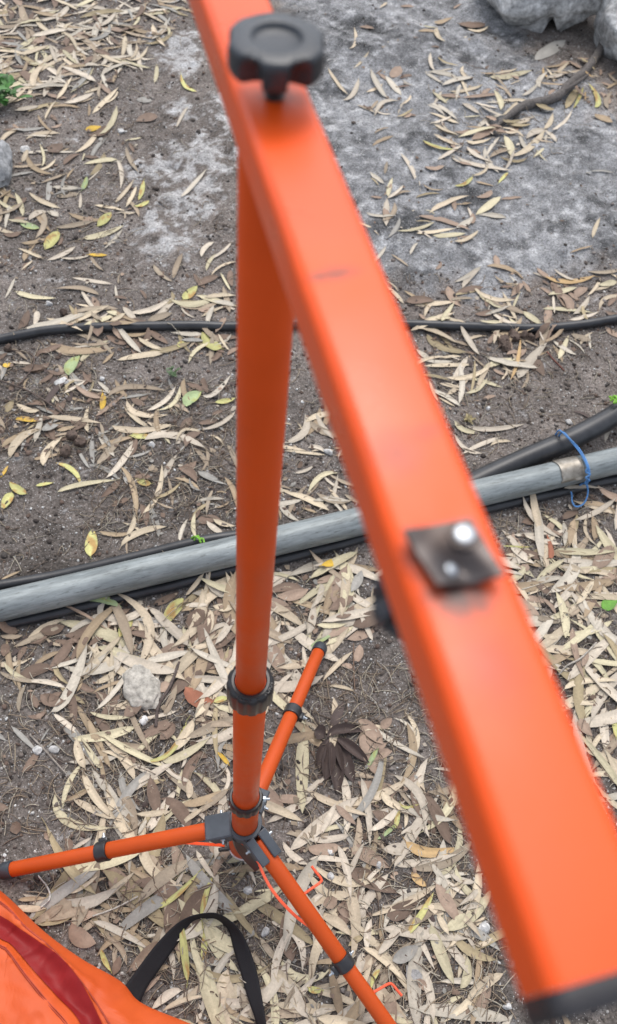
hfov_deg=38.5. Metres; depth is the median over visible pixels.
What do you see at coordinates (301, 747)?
dry leaf
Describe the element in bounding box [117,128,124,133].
stone
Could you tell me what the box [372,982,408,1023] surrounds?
dry leaf
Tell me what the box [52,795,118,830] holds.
dry leaf
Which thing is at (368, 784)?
dry leaf
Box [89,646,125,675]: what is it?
dry leaf
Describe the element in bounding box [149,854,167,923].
dry leaf
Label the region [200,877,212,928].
yellowing leaf
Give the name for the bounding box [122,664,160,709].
stone
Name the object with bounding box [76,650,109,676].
dry leaf
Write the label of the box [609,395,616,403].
leaf
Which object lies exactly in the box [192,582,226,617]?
dry leaf
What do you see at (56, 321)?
dry leaf
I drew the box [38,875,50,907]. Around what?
twig
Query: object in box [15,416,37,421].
yellow leaf
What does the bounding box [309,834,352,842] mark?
dry leaf
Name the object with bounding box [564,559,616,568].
dry leaf
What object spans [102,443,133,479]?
dry leaf
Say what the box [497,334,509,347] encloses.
seed pod
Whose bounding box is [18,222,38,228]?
green leaf
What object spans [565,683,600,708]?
dry leaf
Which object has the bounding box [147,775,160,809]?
dry leaf
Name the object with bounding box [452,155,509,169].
dry leaf
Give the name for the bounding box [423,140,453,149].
yellowing leaf
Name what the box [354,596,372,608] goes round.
dry leaf
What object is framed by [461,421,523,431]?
dry leaf
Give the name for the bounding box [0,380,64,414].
twig
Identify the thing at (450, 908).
dry leaf
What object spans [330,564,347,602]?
dry leaf
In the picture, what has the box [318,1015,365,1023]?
dry leaf
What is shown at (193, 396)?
green leaf
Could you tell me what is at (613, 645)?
dry leaf
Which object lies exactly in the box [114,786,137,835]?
dry leaf
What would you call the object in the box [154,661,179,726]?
twig
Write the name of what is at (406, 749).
dry leaf
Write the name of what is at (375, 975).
yellowing leaf
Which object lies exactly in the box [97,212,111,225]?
yellowing leaf
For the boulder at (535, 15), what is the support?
on the ground
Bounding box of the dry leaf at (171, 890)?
[133,877,177,897]
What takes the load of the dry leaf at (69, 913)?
on the ground
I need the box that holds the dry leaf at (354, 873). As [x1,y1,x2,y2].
[351,867,401,895]
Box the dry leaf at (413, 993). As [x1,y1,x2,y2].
[407,931,423,1023]
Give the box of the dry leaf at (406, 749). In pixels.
[375,729,423,757]
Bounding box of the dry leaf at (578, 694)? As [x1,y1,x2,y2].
[573,665,592,739]
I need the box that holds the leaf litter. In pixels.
[0,0,616,1023]
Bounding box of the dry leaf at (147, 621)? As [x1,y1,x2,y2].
[118,594,154,658]
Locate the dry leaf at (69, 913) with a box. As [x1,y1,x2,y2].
[30,906,85,920]
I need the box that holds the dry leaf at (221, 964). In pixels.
[201,936,249,1012]
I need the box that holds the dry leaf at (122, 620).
[109,596,132,654]
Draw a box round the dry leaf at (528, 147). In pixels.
[514,130,544,155]
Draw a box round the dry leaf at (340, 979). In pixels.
[336,937,391,983]
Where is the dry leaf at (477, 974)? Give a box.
[471,944,481,1023]
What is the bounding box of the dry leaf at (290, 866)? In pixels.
[211,862,303,876]
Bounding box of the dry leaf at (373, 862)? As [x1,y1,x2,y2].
[347,843,389,867]
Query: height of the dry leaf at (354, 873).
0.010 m
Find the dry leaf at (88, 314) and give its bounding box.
[68,305,108,322]
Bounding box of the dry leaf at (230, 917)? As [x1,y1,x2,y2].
[197,908,256,927]
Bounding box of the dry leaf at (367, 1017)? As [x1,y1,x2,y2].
[356,1012,406,1022]
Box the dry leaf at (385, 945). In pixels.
[378,918,406,953]
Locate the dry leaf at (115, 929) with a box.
[93,920,145,947]
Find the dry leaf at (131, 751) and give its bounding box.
[97,729,167,767]
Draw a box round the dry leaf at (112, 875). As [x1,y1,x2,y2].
[102,870,163,927]
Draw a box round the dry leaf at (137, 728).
[125,698,151,753]
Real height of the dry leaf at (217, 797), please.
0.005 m
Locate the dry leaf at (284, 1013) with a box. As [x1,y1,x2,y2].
[266,1009,311,1017]
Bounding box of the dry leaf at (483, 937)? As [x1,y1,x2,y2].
[421,919,499,950]
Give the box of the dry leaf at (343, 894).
[298,891,355,914]
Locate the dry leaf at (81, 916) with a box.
[77,863,99,926]
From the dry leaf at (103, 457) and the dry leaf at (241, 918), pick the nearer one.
the dry leaf at (241, 918)
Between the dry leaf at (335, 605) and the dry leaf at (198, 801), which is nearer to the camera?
the dry leaf at (198, 801)
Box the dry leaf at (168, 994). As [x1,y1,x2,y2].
[152,988,182,1008]
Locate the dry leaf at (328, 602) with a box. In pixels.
[323,582,338,622]
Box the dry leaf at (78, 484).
[58,479,118,491]
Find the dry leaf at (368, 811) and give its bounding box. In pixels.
[358,773,371,843]
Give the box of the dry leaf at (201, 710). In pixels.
[195,660,235,717]
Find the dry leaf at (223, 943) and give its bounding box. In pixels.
[178,899,259,957]
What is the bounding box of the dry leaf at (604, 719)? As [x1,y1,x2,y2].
[575,709,616,726]
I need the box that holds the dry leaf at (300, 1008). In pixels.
[284,973,309,1021]
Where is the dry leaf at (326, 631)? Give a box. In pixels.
[318,618,356,639]
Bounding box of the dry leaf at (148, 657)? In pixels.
[118,653,152,708]
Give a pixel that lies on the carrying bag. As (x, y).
(45, 978)
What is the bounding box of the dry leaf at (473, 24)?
[458,22,485,27]
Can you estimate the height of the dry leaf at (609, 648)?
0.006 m
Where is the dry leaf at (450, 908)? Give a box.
[433,881,458,919]
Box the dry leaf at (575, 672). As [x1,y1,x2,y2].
[567,633,616,679]
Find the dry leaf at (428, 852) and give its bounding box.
[403,837,454,857]
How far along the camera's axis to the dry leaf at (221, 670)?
1.73 m
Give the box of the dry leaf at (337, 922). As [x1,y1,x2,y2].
[323,915,350,936]
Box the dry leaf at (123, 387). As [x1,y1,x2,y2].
[105,384,165,399]
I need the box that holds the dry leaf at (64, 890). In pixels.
[29,870,96,919]
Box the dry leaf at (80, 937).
[68,921,95,947]
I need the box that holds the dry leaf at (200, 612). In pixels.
[184,609,204,627]
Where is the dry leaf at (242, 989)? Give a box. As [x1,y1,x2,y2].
[170,982,246,1008]
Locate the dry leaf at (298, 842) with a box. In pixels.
[286,797,357,856]
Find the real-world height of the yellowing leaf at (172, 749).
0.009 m
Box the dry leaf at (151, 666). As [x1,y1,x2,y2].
[97,642,177,673]
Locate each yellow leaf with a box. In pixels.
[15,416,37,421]
[84,125,100,130]
[86,253,105,255]
[100,392,105,409]
[218,752,229,765]
[320,558,333,566]
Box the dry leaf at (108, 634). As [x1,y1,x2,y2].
[59,620,141,652]
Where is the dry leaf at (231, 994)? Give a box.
[224,980,236,1023]
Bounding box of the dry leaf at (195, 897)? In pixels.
[179,883,220,944]
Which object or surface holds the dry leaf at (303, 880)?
on the ground
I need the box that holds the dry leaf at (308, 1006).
[275,1002,347,1013]
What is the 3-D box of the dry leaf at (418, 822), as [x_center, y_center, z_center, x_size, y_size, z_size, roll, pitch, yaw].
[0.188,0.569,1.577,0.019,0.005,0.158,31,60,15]
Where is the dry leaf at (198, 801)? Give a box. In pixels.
[183,785,232,806]
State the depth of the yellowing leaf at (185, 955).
1.44 m
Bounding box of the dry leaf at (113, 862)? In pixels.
[74,853,139,871]
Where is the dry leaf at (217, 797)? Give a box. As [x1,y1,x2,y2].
[199,787,229,812]
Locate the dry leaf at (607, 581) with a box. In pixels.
[557,578,614,590]
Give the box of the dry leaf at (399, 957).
[392,945,421,963]
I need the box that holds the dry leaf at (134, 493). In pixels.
[121,467,138,520]
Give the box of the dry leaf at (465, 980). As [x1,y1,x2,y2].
[460,954,471,988]
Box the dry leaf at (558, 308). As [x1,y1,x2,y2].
[543,307,597,313]
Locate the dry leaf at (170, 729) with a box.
[158,723,174,740]
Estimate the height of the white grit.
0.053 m
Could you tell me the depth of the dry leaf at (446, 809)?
1.60 m
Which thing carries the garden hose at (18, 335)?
on the ground
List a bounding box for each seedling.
[166,366,180,376]
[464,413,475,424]
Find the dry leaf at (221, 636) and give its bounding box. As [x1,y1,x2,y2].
[214,618,234,644]
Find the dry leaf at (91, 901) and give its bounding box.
[23,882,123,909]
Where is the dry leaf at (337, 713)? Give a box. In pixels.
[330,700,343,726]
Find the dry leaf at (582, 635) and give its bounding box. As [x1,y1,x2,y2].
[562,614,604,650]
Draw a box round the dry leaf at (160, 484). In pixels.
[140,466,163,517]
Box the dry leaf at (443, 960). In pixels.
[428,919,453,983]
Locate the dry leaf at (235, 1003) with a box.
[219,987,264,1009]
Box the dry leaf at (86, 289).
[54,285,98,294]
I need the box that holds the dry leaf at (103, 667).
[63,637,134,674]
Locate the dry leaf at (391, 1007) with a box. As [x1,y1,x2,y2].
[384,995,396,1021]
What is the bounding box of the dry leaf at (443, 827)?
[420,786,450,843]
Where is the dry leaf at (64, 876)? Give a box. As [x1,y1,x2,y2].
[32,844,82,919]
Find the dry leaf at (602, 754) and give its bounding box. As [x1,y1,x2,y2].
[585,747,616,763]
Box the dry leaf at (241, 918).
[226,893,262,944]
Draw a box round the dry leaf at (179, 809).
[162,797,191,825]
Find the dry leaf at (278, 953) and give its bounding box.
[271,934,289,1001]
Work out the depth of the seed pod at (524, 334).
2.25 m
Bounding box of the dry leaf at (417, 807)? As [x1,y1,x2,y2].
[410,790,452,831]
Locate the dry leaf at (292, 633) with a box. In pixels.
[269,612,322,645]
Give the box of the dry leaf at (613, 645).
[603,634,616,656]
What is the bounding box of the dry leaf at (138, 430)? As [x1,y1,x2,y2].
[112,425,176,433]
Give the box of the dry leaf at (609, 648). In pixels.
[595,631,616,660]
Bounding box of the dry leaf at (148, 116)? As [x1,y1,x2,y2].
[135,112,157,121]
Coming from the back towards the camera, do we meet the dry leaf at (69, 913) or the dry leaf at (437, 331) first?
the dry leaf at (437, 331)
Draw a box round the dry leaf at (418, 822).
[393,796,437,871]
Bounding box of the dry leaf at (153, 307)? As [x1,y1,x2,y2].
[132,297,171,313]
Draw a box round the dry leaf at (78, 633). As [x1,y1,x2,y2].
[64,623,89,637]
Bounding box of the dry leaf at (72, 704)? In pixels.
[66,688,77,723]
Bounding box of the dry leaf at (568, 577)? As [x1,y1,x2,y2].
[546,544,580,595]
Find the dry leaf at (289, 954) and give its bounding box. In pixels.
[279,903,296,960]
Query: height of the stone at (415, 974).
0.013 m
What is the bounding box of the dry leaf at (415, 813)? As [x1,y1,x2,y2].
[407,808,457,820]
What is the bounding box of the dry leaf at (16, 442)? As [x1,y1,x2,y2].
[8,428,38,457]
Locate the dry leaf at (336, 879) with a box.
[316,866,382,886]
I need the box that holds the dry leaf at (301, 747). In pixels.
[296,719,308,812]
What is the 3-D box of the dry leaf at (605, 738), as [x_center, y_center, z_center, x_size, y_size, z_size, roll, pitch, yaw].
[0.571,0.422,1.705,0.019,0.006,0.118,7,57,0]
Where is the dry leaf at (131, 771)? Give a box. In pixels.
[96,729,134,778]
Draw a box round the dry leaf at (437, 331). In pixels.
[411,325,460,343]
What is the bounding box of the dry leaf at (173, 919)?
[164,882,184,951]
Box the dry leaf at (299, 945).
[265,920,305,970]
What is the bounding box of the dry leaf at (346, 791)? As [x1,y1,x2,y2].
[342,776,351,840]
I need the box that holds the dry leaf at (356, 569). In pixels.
[308,562,377,580]
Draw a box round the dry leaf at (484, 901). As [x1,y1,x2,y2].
[440,894,488,933]
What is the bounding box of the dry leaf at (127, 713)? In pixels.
[122,703,141,717]
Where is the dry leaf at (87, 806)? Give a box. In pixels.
[73,798,117,820]
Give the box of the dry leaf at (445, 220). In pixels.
[415,215,469,229]
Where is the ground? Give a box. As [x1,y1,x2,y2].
[0,0,616,1023]
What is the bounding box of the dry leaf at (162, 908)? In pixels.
[161,907,191,952]
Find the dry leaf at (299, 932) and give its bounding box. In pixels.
[238,892,320,953]
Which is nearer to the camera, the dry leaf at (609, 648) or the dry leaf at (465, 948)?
the dry leaf at (465, 948)
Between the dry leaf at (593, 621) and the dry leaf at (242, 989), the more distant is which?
the dry leaf at (593, 621)
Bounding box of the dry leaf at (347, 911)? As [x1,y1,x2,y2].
[337,886,359,929]
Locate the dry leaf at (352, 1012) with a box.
[345,1000,360,1023]
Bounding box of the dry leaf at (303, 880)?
[283,852,321,950]
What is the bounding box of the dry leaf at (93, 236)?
[83,225,123,239]
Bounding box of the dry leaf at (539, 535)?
[534,509,543,566]
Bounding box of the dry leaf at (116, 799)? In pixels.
[103,779,150,827]
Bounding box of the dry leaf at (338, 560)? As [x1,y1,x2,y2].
[306,552,356,582]
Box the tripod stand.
[0,0,616,1023]
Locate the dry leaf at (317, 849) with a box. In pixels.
[308,843,343,854]
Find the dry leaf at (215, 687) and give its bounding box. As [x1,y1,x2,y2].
[194,643,235,702]
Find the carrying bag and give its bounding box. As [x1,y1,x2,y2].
[0,891,265,1023]
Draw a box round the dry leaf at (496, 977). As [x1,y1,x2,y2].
[468,970,505,998]
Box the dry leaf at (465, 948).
[453,931,495,960]
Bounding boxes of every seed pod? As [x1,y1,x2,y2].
[59,308,67,316]
[60,444,71,457]
[66,429,77,440]
[73,436,86,446]
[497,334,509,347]
[501,341,510,351]
[508,330,520,341]
[519,330,527,339]
[527,333,534,341]
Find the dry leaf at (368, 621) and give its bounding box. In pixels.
[353,610,375,627]
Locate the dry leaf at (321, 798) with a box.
[302,789,366,814]
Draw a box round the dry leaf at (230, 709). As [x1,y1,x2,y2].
[228,639,235,712]
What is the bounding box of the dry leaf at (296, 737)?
[264,731,314,743]
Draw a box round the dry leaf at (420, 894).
[361,885,435,918]
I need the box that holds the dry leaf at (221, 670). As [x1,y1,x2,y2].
[204,628,227,687]
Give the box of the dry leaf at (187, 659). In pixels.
[164,630,218,682]
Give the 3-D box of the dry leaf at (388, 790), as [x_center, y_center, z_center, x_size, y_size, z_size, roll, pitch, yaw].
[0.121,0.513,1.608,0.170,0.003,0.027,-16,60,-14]
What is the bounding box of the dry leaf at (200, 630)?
[196,607,211,642]
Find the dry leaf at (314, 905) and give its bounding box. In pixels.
[306,894,322,917]
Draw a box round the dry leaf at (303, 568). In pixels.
[285,558,331,578]
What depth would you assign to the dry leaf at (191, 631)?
1.76 m
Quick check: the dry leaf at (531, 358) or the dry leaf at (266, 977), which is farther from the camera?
the dry leaf at (531, 358)
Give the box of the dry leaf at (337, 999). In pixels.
[329,965,342,1019]
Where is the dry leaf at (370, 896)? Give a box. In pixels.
[360,871,392,916]
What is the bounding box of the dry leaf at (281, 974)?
[271,965,326,1023]
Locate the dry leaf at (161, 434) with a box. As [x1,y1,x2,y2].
[142,430,205,447]
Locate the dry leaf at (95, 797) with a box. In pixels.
[82,772,121,819]
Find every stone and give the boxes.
[20,146,30,152]
[32,745,42,755]
[49,745,59,753]
[54,377,68,384]
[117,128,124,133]
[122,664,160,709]
[139,715,148,724]
[148,441,154,447]
[243,886,252,894]
[261,927,269,937]
[323,449,332,455]
[327,872,333,879]
[376,861,381,869]
[406,965,420,981]
[478,920,489,933]
[503,1003,511,1009]
[565,419,572,424]
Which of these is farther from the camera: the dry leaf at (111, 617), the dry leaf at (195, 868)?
the dry leaf at (111, 617)
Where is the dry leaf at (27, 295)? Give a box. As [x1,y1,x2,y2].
[14,291,53,298]
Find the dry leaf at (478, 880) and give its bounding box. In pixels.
[442,867,481,953]
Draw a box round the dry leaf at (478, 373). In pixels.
[443,366,490,379]
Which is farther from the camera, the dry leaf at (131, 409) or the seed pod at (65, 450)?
the dry leaf at (131, 409)
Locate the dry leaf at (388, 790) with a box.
[330,772,413,805]
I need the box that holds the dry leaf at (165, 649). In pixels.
[153,643,177,674]
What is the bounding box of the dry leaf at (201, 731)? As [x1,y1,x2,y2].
[183,716,232,738]
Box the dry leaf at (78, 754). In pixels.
[73,739,85,770]
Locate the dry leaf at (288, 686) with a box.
[274,675,322,691]
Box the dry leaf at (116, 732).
[72,724,138,741]
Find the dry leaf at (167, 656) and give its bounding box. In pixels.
[148,650,191,661]
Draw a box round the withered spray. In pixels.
[314,723,368,793]
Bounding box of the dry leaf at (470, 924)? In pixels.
[408,903,481,938]
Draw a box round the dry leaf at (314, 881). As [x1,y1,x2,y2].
[308,873,347,900]
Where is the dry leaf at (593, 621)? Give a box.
[580,589,616,642]
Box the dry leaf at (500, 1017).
[406,1004,510,1021]
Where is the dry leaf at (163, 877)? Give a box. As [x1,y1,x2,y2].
[138,855,204,900]
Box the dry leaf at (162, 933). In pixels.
[160,882,177,938]
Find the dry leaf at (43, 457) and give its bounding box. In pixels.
[40,436,65,464]
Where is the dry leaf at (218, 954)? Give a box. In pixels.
[202,921,237,970]
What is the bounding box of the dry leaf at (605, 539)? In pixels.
[596,525,616,559]
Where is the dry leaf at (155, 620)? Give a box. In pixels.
[137,617,161,625]
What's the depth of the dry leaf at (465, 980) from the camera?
1.46 m
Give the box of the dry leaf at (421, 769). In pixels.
[414,758,431,840]
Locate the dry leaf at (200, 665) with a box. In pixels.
[181,634,207,703]
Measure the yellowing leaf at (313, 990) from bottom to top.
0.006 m
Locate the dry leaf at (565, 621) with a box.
[555,588,569,637]
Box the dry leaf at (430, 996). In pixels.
[422,968,435,1023]
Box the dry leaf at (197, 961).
[190,938,210,987]
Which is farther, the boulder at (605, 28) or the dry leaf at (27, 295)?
the boulder at (605, 28)
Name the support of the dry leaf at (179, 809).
on the ground
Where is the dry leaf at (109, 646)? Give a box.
[78,637,119,683]
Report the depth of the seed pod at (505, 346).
2.23 m
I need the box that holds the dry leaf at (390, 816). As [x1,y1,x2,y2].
[368,809,397,832]
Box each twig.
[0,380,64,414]
[12,349,34,385]
[29,734,68,776]
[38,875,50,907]
[92,896,137,916]
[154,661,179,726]
[308,704,319,724]
[353,643,354,689]
[547,351,563,370]
[558,642,596,674]
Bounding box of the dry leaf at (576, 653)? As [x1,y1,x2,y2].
[570,628,584,681]
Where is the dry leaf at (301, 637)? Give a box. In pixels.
[287,625,338,660]
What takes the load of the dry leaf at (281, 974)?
on the leaf litter
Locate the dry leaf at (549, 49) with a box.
[533,40,565,60]
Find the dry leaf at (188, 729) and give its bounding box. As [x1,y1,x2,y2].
[168,718,194,750]
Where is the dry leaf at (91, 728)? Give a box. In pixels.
[87,717,113,772]
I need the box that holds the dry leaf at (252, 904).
[226,886,281,913]
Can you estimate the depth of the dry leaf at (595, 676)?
1.75 m
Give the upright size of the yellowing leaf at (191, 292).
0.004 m
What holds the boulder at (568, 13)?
on the ground
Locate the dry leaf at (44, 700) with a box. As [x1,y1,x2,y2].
[40,693,64,706]
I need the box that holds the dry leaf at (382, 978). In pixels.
[378,938,414,984]
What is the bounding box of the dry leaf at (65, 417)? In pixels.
[47,415,105,422]
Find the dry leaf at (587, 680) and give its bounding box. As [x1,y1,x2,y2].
[560,677,615,693]
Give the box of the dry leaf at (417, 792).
[394,775,427,832]
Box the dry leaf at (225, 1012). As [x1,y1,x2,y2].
[216,982,243,1023]
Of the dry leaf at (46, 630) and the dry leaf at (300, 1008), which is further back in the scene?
the dry leaf at (46, 630)
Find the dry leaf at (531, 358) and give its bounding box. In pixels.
[514,343,546,381]
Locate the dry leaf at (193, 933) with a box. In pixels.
[177,884,217,940]
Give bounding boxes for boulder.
[486,0,554,32]
[553,0,602,31]
[593,0,616,60]
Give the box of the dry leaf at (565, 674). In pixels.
[540,645,585,690]
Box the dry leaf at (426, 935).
[374,925,467,940]
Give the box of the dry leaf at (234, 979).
[189,962,272,982]
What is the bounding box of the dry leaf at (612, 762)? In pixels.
[602,746,616,774]
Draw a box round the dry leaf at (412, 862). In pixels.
[392,850,462,867]
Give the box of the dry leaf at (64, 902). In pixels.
[51,898,73,914]
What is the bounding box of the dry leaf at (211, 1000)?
[196,943,225,1023]
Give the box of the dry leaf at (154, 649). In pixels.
[138,621,190,684]
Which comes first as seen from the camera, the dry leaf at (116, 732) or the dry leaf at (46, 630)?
the dry leaf at (116, 732)
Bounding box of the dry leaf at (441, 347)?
[426,334,470,353]
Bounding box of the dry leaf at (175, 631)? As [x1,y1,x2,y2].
[154,614,190,646]
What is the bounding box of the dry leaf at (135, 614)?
[109,607,151,624]
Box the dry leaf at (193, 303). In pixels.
[168,298,211,306]
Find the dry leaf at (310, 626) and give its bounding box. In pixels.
[307,599,316,633]
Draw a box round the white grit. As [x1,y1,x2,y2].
[0,0,616,1023]
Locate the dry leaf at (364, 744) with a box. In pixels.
[359,731,378,773]
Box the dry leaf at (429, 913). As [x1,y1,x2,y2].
[402,899,475,932]
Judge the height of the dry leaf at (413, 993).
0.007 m
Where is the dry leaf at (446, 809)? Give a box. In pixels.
[419,792,455,833]
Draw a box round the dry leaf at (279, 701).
[272,691,311,725]
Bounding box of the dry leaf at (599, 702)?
[589,672,616,724]
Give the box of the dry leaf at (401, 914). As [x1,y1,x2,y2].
[386,896,424,920]
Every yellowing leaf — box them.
[1,491,13,508]
[9,482,26,494]
[36,482,51,485]
[44,229,59,248]
[59,463,80,481]
[85,529,97,558]
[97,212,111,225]
[100,950,111,973]
[118,620,132,636]
[129,433,147,438]
[133,201,148,206]
[135,477,152,485]
[138,179,144,199]
[145,715,190,761]
[158,869,201,908]
[163,598,182,628]
[179,929,188,987]
[180,72,196,91]
[182,286,196,298]
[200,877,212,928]
[201,332,224,349]
[201,930,207,960]
[213,696,226,702]
[216,398,234,403]
[307,986,323,993]
[370,969,379,987]
[394,811,399,827]
[399,801,417,808]
[402,892,433,936]
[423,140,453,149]
[455,176,472,185]
[498,172,507,183]
[504,545,532,547]
[573,86,583,107]
[588,82,600,106]
[610,710,616,739]
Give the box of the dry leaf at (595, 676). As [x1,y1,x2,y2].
[583,666,616,701]
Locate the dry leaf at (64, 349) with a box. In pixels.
[47,339,114,354]
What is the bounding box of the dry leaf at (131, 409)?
[125,396,165,417]
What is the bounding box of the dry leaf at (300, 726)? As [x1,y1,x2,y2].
[283,706,321,745]
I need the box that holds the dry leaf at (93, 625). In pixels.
[76,601,123,659]
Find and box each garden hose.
[0,314,616,343]
[0,475,616,630]
[0,530,235,589]
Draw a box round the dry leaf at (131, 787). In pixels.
[108,771,146,831]
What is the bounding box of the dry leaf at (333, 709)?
[329,697,339,746]
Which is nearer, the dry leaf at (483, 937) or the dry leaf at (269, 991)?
the dry leaf at (269, 991)
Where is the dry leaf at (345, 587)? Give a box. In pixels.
[340,559,351,615]
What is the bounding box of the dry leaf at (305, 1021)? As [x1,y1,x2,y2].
[294,1012,331,1023]
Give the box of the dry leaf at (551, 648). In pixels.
[539,643,603,655]
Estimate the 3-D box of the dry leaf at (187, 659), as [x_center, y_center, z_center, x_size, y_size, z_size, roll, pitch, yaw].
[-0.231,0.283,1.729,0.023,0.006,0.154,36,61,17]
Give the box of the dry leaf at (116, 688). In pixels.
[92,662,133,714]
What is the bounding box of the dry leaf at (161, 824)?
[135,804,165,896]
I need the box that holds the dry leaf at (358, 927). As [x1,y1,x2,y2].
[347,917,406,987]
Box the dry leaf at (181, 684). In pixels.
[171,662,212,693]
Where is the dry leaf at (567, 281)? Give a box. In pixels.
[545,275,598,283]
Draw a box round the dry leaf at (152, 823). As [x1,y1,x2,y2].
[146,789,176,830]
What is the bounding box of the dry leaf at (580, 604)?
[564,584,616,644]
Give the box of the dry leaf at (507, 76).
[486,70,531,78]
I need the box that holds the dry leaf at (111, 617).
[93,614,168,627]
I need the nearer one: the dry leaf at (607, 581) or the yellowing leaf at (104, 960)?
the yellowing leaf at (104, 960)
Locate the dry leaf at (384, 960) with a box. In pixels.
[364,947,406,982]
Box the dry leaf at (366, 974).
[355,957,371,1002]
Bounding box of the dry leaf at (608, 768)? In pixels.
[580,733,616,783]
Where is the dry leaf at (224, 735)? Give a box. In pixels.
[192,726,232,743]
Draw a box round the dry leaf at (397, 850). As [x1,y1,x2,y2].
[382,843,410,854]
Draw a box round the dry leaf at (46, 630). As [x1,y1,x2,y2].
[41,624,66,634]
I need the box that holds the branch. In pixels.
[496,43,603,124]
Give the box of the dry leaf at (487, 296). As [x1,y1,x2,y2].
[471,284,514,301]
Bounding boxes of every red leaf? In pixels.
[184,687,213,706]
[547,535,553,558]
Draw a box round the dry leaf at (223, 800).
[213,788,227,864]
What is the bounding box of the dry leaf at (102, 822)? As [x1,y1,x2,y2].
[72,817,105,888]
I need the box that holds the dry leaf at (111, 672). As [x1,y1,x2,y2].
[107,650,113,705]
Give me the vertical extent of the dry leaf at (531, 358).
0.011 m
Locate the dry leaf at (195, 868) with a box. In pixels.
[179,848,232,912]
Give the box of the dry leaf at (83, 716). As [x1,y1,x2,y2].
[77,706,100,749]
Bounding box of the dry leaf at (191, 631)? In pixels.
[169,589,207,649]
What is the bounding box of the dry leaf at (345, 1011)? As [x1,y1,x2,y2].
[331,1003,354,1023]
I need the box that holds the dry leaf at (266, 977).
[257,963,279,1023]
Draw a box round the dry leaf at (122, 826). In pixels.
[105,780,159,855]
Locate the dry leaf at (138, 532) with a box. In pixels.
[119,525,165,549]
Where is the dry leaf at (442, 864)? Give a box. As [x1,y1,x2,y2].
[412,843,470,871]
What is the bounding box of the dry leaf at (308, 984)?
[266,972,320,1023]
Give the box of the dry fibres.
[0,0,616,1023]
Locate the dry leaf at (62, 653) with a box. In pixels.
[50,635,74,666]
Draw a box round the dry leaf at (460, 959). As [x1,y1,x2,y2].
[416,901,473,977]
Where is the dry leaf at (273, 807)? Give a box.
[266,801,301,820]
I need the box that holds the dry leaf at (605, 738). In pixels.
[599,703,608,757]
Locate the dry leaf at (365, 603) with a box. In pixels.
[334,576,372,607]
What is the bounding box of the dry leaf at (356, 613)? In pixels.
[322,607,372,621]
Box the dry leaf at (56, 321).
[20,313,84,329]
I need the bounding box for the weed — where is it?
[0,74,32,105]
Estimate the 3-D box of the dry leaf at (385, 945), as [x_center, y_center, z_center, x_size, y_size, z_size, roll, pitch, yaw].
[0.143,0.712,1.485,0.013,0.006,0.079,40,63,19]
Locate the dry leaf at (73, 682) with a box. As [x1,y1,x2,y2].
[47,644,86,715]
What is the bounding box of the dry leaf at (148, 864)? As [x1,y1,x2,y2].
[138,816,189,886]
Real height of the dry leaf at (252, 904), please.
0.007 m
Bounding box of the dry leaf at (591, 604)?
[584,583,605,617]
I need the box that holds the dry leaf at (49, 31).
[33,28,66,35]
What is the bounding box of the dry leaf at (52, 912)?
[34,905,62,923]
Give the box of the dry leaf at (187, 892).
[176,854,213,960]
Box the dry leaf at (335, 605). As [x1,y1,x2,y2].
[329,595,353,609]
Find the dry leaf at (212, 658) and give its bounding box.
[188,647,232,667]
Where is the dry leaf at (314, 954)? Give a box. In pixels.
[309,912,337,989]
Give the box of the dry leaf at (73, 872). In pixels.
[41,817,95,893]
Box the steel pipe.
[0,447,616,621]
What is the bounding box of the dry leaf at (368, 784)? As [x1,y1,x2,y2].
[358,781,401,795]
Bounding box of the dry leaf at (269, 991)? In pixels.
[234,947,296,1019]
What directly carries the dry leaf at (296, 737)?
on the ground
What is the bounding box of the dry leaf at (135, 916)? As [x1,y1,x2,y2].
[106,885,183,939]
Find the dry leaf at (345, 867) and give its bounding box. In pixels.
[338,846,351,902]
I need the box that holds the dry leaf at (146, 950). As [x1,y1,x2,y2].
[127,941,157,972]
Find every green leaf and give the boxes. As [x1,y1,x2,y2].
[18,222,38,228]
[64,354,81,374]
[81,177,87,190]
[91,597,120,606]
[182,391,202,405]
[311,629,337,646]
[367,748,378,768]
[378,820,399,838]
[601,600,616,610]
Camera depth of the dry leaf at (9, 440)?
1.98 m
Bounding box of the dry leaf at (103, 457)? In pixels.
[93,434,122,467]
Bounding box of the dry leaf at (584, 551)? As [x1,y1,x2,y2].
[556,548,616,554]
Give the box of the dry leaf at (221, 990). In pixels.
[216,969,229,1019]
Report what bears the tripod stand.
on the ground
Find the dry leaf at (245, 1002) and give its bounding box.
[239,990,254,1019]
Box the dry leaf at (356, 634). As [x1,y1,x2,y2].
[344,625,377,640]
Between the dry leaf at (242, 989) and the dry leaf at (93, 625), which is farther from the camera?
the dry leaf at (93, 625)
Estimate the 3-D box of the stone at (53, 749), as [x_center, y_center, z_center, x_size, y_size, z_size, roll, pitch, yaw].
[-0.462,0.431,1.604,0.020,0.011,0.016,7,57,0]
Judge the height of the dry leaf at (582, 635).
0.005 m
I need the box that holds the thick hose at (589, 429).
[468,403,616,480]
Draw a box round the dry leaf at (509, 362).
[481,354,536,367]
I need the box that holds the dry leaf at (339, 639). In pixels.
[271,627,348,671]
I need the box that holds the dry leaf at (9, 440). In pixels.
[2,429,39,446]
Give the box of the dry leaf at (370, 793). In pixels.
[341,758,383,830]
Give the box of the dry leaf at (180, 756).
[162,736,211,763]
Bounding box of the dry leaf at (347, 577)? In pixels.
[334,551,353,612]
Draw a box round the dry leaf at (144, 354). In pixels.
[118,351,168,359]
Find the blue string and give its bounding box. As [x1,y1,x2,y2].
[555,430,590,506]
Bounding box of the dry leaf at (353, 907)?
[337,868,360,956]

